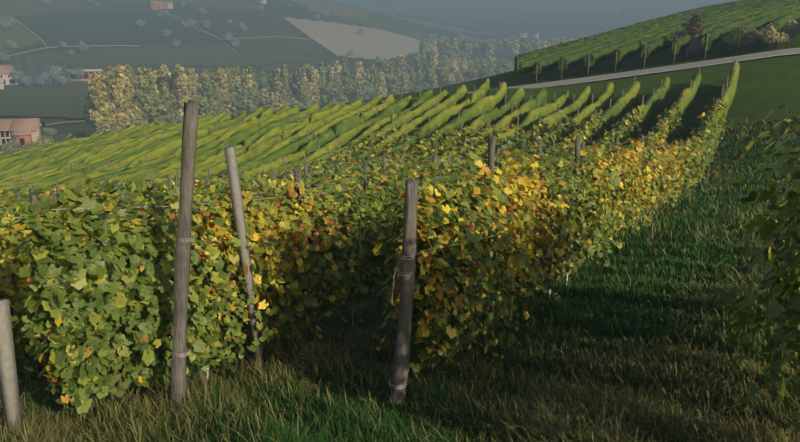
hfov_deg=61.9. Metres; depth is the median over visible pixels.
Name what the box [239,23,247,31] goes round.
broad tree
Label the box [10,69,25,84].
broad tree
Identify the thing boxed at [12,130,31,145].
farmhouse shed
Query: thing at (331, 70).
poplar tree
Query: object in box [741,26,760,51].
broad tree
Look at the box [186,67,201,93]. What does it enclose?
poplar tree
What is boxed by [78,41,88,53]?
broad tree
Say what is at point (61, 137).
bush
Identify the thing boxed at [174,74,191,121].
poplar tree
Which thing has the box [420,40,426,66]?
poplar tree
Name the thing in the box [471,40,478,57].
poplar tree
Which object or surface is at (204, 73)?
poplar tree
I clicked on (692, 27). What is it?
red tree
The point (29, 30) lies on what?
track
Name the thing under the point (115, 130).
poplar tree
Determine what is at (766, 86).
terrain
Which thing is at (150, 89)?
poplar tree
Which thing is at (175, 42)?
broad tree
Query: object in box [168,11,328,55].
field hill
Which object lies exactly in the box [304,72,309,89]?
poplar tree
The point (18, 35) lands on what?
field top
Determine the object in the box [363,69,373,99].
poplar tree
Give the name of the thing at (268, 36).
track
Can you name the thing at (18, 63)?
conifer tree
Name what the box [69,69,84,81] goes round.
broad tree
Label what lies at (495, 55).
poplar tree
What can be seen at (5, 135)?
farmhouse
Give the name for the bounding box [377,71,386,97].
poplar tree
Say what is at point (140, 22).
broad tree
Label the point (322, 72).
poplar tree
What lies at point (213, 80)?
poplar tree
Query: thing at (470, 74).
broad tree
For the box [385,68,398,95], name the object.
poplar tree
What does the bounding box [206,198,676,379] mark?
vine trunks
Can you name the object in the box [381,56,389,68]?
poplar tree
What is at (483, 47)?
poplar tree
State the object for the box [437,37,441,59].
poplar tree
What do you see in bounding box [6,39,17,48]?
broad tree
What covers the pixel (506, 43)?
poplar tree
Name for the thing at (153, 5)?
house
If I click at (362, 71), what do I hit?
poplar tree
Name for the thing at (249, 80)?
poplar tree
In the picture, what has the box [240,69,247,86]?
poplar tree
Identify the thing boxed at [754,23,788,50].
broad tree
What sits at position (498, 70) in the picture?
poplar tree
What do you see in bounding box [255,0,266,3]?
house
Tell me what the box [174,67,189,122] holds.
poplar tree
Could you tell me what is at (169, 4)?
house
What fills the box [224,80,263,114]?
broad tree
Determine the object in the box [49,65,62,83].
broad tree
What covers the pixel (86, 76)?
house
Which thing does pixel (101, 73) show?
poplar tree
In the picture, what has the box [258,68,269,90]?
poplar tree
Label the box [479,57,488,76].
poplar tree
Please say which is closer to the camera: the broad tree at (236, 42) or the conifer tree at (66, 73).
the conifer tree at (66, 73)
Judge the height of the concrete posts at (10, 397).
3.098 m
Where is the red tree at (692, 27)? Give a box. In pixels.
[670,13,706,56]
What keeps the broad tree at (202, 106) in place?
on the terrain at (766, 86)
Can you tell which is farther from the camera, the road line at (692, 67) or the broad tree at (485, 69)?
the broad tree at (485, 69)
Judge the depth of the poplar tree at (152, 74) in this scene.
149.46 m
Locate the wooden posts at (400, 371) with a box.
[120,100,799,409]
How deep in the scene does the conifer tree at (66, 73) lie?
376.22 m
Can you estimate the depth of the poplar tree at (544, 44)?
362.56 m
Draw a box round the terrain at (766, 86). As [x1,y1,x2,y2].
[0,0,799,441]
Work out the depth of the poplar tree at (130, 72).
134.59 m
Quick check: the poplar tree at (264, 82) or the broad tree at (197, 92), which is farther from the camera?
the poplar tree at (264, 82)
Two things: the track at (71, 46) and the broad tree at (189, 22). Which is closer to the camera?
the track at (71, 46)
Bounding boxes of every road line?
[491,48,794,89]
[565,53,795,84]
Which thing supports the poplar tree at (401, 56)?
on the terrain at (766, 86)
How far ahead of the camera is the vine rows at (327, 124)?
48.69 m
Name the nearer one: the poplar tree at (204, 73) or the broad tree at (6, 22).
the poplar tree at (204, 73)
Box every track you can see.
[0,45,139,57]
[10,17,46,46]
[46,120,83,124]
[161,11,236,52]
[220,36,310,39]
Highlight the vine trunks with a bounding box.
[47,201,670,412]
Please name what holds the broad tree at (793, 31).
on the terrain at (766, 86)
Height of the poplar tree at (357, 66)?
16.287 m
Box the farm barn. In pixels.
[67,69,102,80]
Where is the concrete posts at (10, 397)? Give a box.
[0,147,264,436]
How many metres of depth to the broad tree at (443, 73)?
254.88 m
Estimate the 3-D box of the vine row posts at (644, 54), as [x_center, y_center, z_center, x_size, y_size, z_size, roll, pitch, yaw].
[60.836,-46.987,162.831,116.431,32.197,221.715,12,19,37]
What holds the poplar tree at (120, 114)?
on the terrain at (766, 86)
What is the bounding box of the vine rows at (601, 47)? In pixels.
[514,0,799,75]
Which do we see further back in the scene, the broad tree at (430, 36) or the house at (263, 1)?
the house at (263, 1)
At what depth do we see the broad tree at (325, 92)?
215.06 m
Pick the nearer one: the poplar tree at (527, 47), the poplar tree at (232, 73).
the poplar tree at (232, 73)
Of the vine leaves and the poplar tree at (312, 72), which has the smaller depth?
the vine leaves
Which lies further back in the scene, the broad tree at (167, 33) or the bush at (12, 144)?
the broad tree at (167, 33)
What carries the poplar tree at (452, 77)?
on the terrain at (766, 86)
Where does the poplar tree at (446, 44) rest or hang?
on the terrain at (766, 86)
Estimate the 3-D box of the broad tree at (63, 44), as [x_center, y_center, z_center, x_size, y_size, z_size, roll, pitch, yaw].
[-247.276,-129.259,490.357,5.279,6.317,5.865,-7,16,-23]
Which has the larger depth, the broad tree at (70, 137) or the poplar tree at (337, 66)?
the poplar tree at (337, 66)
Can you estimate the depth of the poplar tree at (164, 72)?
150.30 m
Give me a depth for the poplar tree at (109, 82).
113.18 m
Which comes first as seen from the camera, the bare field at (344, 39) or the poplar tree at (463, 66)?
the poplar tree at (463, 66)
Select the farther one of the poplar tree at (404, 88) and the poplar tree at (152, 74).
the poplar tree at (404, 88)
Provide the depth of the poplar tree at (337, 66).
232.55 m
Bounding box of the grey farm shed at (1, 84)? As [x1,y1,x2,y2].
[0,79,3,88]
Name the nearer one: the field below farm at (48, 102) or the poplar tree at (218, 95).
the poplar tree at (218, 95)
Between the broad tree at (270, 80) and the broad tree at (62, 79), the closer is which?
the broad tree at (270, 80)
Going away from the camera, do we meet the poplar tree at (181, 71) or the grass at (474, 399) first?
the grass at (474, 399)
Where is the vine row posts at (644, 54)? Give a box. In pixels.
[516,0,781,83]
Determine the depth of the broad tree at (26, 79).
354.94 m
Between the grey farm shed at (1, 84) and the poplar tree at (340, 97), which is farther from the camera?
the grey farm shed at (1, 84)
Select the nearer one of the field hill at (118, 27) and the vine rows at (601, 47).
the vine rows at (601, 47)
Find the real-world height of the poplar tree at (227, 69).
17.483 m
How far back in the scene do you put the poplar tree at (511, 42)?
369.91 m
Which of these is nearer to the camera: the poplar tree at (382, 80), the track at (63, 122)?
the track at (63, 122)
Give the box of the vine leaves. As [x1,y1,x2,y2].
[0,104,799,432]
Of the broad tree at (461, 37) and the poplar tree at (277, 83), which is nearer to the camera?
the poplar tree at (277, 83)
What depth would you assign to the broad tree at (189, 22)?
625.22 m
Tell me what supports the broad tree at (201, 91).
on the terrain at (766, 86)
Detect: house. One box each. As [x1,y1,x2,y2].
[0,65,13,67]
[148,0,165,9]
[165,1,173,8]
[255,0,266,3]
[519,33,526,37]
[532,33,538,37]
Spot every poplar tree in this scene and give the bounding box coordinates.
[83,73,97,133]
[89,75,116,133]
[97,65,133,127]
[98,71,109,96]
[98,89,117,132]
[106,77,116,132]
[111,78,127,131]
[114,65,137,124]
[125,66,135,102]
[132,67,157,126]
[144,67,159,94]
[145,80,166,125]
[155,70,160,95]
[157,64,170,84]
[160,81,179,124]
[168,76,172,90]
[170,64,188,93]
[170,78,178,122]
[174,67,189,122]
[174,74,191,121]
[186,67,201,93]
[186,75,195,93]
[199,68,210,90]
[201,75,217,111]
[209,72,217,90]
[213,87,223,107]
[214,67,233,116]
[224,65,231,79]
[227,69,238,116]
[230,74,241,116]
[232,63,240,75]
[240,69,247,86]
[244,74,257,113]
[247,66,264,110]
[257,74,268,92]
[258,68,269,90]
[269,69,279,92]
[271,73,285,105]
[279,63,291,107]
[287,72,295,107]
[290,67,311,108]
[299,81,311,106]
[301,63,317,88]
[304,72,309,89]
[308,65,320,104]
[309,82,314,104]
[315,69,320,106]
[317,62,326,105]
[325,65,330,84]
[328,61,341,82]
[328,66,334,85]
[330,73,344,104]
[338,77,346,102]
[339,57,347,84]
[343,75,349,100]
[346,80,354,102]
[351,63,361,81]
[354,69,363,100]
[356,61,365,76]
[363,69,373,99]
[369,72,375,98]
[373,67,382,95]
[374,57,380,69]
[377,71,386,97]
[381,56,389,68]
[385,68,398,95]
[395,54,408,92]
[398,58,408,90]
[401,77,407,93]
[406,70,413,91]
[409,68,416,92]
[410,51,423,89]
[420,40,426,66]
[421,51,438,89]
[425,39,430,50]
[426,40,439,63]
[433,55,437,66]
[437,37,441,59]
[438,40,444,61]
[439,38,449,63]
[444,36,460,66]
[446,58,458,84]
[454,37,459,56]
[457,58,467,82]
[459,39,474,64]
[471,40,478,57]
[477,40,487,64]
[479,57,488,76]
[485,40,495,75]
[491,59,497,75]
[492,43,498,59]
[494,61,502,74]
[502,38,509,58]
[506,37,517,58]
[506,41,519,61]
[517,37,527,53]
[523,39,531,52]
[534,39,541,49]
[542,40,547,47]
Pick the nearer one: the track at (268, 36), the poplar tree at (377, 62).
the poplar tree at (377, 62)
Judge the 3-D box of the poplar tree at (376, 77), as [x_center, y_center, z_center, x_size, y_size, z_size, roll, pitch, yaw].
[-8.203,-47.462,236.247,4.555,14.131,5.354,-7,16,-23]
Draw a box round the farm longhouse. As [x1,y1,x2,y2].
[0,68,19,84]
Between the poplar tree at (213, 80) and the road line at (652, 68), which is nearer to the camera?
the road line at (652, 68)
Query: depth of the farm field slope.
505.95 m
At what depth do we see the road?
55.39 m
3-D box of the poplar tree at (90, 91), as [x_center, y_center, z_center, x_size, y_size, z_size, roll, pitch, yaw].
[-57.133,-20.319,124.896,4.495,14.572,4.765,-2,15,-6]
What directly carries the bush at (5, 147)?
on the terrain at (766, 86)
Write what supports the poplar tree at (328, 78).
on the terrain at (766, 86)
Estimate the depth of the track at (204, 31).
612.03 m
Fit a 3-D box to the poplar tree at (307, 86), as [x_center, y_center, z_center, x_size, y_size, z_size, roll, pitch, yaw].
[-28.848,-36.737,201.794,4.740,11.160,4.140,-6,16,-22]
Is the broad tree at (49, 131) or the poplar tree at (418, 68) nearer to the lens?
the broad tree at (49, 131)
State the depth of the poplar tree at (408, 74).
250.17 m
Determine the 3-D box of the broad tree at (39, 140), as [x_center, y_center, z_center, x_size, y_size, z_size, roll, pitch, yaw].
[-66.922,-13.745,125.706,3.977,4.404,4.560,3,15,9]
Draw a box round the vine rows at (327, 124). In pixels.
[0,59,739,238]
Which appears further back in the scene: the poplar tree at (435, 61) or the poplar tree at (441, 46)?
the poplar tree at (441, 46)
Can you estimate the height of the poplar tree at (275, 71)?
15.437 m
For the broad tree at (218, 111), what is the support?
on the terrain at (766, 86)
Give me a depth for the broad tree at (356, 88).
224.93 m
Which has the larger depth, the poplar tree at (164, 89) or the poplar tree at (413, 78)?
the poplar tree at (413, 78)
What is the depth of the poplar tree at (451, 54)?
368.36 m
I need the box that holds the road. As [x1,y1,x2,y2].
[298,48,799,109]
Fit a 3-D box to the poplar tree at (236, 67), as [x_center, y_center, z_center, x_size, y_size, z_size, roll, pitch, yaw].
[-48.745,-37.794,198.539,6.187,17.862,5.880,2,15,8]
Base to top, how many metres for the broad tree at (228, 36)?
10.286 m
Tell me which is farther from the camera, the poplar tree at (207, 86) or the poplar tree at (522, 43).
the poplar tree at (522, 43)
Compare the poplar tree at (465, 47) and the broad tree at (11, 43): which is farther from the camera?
the broad tree at (11, 43)
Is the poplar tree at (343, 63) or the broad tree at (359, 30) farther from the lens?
the broad tree at (359, 30)
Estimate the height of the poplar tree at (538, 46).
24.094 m
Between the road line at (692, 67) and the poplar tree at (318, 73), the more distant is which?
the poplar tree at (318, 73)
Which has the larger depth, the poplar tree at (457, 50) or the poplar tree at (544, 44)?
the poplar tree at (457, 50)
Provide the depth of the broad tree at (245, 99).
171.02 m
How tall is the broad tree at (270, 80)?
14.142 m
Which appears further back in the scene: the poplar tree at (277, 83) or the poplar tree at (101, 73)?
the poplar tree at (277, 83)
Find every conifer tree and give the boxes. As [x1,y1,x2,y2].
[14,56,25,84]
[24,51,40,85]
[41,58,53,84]
[62,63,71,83]
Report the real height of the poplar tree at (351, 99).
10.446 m
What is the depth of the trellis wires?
5.57 m
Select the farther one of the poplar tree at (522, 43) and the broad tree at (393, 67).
the poplar tree at (522, 43)
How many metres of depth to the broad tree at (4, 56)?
419.26 m
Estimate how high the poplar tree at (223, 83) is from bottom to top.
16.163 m
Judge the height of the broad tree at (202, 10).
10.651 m
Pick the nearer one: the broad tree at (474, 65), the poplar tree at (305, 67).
the poplar tree at (305, 67)
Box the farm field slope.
[60,45,312,72]
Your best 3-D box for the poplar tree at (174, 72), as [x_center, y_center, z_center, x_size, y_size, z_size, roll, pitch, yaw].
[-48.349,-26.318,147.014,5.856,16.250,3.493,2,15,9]
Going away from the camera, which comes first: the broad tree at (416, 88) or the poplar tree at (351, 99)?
the poplar tree at (351, 99)
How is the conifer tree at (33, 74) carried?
on the terrain at (766, 86)
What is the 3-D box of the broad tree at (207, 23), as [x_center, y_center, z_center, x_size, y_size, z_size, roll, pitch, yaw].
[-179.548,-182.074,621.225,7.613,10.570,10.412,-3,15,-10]
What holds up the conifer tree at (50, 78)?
on the terrain at (766, 86)
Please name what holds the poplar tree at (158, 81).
on the terrain at (766, 86)
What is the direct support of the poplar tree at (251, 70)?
on the terrain at (766, 86)
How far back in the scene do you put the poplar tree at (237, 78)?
178.97 m
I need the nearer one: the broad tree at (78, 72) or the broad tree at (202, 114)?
the broad tree at (202, 114)
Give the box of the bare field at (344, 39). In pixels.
[284,17,420,60]
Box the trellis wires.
[0,137,798,388]
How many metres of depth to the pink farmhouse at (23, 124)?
160.11 m
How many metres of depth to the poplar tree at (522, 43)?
369.53 m
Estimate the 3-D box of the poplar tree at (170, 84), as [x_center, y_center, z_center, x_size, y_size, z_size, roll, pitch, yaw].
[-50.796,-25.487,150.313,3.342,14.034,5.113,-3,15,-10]
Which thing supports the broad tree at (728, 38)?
on the terrain at (766, 86)
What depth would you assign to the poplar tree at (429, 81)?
246.02 m
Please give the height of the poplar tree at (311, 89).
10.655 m
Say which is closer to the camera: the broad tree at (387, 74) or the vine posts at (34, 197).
the vine posts at (34, 197)
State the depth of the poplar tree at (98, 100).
110.23 m
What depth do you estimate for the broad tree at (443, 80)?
255.80 m
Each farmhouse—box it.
[0,118,44,144]
[8,118,44,141]
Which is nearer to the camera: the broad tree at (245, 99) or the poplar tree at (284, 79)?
the broad tree at (245, 99)
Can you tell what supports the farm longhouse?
on the terrain at (766, 86)
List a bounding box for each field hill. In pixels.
[15,11,215,43]
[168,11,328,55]
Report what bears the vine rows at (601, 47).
on the terrain at (766, 86)
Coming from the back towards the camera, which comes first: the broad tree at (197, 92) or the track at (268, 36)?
the track at (268, 36)
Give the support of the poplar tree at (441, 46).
on the terrain at (766, 86)
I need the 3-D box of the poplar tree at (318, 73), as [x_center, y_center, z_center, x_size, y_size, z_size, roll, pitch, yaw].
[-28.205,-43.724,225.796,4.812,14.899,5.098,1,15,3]
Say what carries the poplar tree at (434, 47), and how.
on the terrain at (766, 86)
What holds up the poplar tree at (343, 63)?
on the terrain at (766, 86)
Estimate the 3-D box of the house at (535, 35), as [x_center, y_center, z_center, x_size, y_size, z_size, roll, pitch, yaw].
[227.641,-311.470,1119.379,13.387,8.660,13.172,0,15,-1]
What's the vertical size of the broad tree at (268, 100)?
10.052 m
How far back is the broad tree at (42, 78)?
357.43 m
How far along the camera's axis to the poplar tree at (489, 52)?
367.45 m
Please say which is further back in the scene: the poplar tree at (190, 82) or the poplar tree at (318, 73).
the poplar tree at (318, 73)
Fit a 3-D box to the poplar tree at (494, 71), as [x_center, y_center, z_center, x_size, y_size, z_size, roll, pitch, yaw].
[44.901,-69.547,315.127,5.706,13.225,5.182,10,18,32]
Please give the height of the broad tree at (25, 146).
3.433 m
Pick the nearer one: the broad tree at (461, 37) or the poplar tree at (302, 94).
the poplar tree at (302, 94)
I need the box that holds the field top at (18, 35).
[0,15,39,56]
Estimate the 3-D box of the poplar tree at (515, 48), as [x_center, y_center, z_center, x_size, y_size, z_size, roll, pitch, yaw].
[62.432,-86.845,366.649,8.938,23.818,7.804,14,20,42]
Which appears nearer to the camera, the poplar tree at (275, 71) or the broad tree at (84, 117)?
the broad tree at (84, 117)
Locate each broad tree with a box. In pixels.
[0,16,13,27]
[0,52,9,63]
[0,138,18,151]
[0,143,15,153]
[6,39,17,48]
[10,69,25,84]
[21,76,31,85]
[22,142,36,149]
[33,137,43,144]
[35,72,48,85]
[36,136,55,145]
[42,127,57,142]
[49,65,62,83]
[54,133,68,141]
[57,75,67,85]
[60,41,66,49]
[63,134,78,139]
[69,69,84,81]
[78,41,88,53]
[83,89,129,126]
[135,19,145,27]
[142,96,174,123]
[163,29,171,37]
[171,39,180,46]
[186,18,195,26]
[189,85,212,109]
[189,92,214,118]
[189,93,211,116]
[194,82,221,106]
[198,7,207,15]
[203,20,210,30]
[206,98,228,117]
[223,31,232,40]
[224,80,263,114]
[231,39,239,48]
[231,86,259,115]
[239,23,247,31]
[257,87,287,111]
[267,73,272,89]
[318,81,338,105]
[343,76,372,99]
[356,27,363,33]
[377,65,401,88]
[385,63,400,78]
[409,85,422,91]
[421,63,456,86]
[427,33,436,39]
[435,65,447,86]
[458,33,465,39]
[461,67,477,81]
[466,56,486,79]
[475,61,496,78]
[492,57,512,72]
[721,22,745,50]
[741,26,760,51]
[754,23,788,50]
[780,19,799,45]
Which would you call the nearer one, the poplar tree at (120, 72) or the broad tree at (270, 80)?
the poplar tree at (120, 72)
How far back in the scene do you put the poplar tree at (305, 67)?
207.91 m
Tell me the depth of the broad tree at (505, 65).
275.40 m
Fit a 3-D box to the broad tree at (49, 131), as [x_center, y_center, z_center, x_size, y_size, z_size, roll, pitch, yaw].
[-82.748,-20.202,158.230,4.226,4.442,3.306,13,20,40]
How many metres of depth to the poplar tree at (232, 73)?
179.16 m
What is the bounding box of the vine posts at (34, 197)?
[0,66,733,215]
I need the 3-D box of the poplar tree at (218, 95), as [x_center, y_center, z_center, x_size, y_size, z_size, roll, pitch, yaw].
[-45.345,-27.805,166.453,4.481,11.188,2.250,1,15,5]
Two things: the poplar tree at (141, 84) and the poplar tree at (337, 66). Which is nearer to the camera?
the poplar tree at (141, 84)
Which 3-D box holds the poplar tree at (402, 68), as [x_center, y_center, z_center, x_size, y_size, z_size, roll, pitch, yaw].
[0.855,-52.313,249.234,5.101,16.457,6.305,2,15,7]
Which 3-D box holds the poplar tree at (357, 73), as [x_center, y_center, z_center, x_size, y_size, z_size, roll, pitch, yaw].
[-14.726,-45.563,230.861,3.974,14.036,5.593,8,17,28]
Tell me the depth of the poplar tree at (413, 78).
257.83 m
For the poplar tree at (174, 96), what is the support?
on the terrain at (766, 86)
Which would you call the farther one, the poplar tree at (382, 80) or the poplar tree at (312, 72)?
the poplar tree at (382, 80)
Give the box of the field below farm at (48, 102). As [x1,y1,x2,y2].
[0,88,89,117]
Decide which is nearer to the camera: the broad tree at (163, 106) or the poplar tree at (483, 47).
the broad tree at (163, 106)
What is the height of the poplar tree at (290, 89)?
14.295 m
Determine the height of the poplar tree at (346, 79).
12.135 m
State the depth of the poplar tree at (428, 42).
414.67 m
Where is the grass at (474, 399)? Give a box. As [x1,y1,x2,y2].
[0,115,799,441]
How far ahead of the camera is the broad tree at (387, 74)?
242.45 m
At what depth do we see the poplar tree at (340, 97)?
214.68 m
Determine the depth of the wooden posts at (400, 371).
5.28 m
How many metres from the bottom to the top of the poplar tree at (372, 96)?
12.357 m
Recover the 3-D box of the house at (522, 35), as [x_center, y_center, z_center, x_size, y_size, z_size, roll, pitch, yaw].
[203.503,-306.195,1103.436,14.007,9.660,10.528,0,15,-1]
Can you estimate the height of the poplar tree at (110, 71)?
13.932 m
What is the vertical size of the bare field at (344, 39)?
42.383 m
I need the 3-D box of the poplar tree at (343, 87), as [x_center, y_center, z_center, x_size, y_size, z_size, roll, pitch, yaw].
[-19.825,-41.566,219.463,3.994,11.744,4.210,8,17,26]

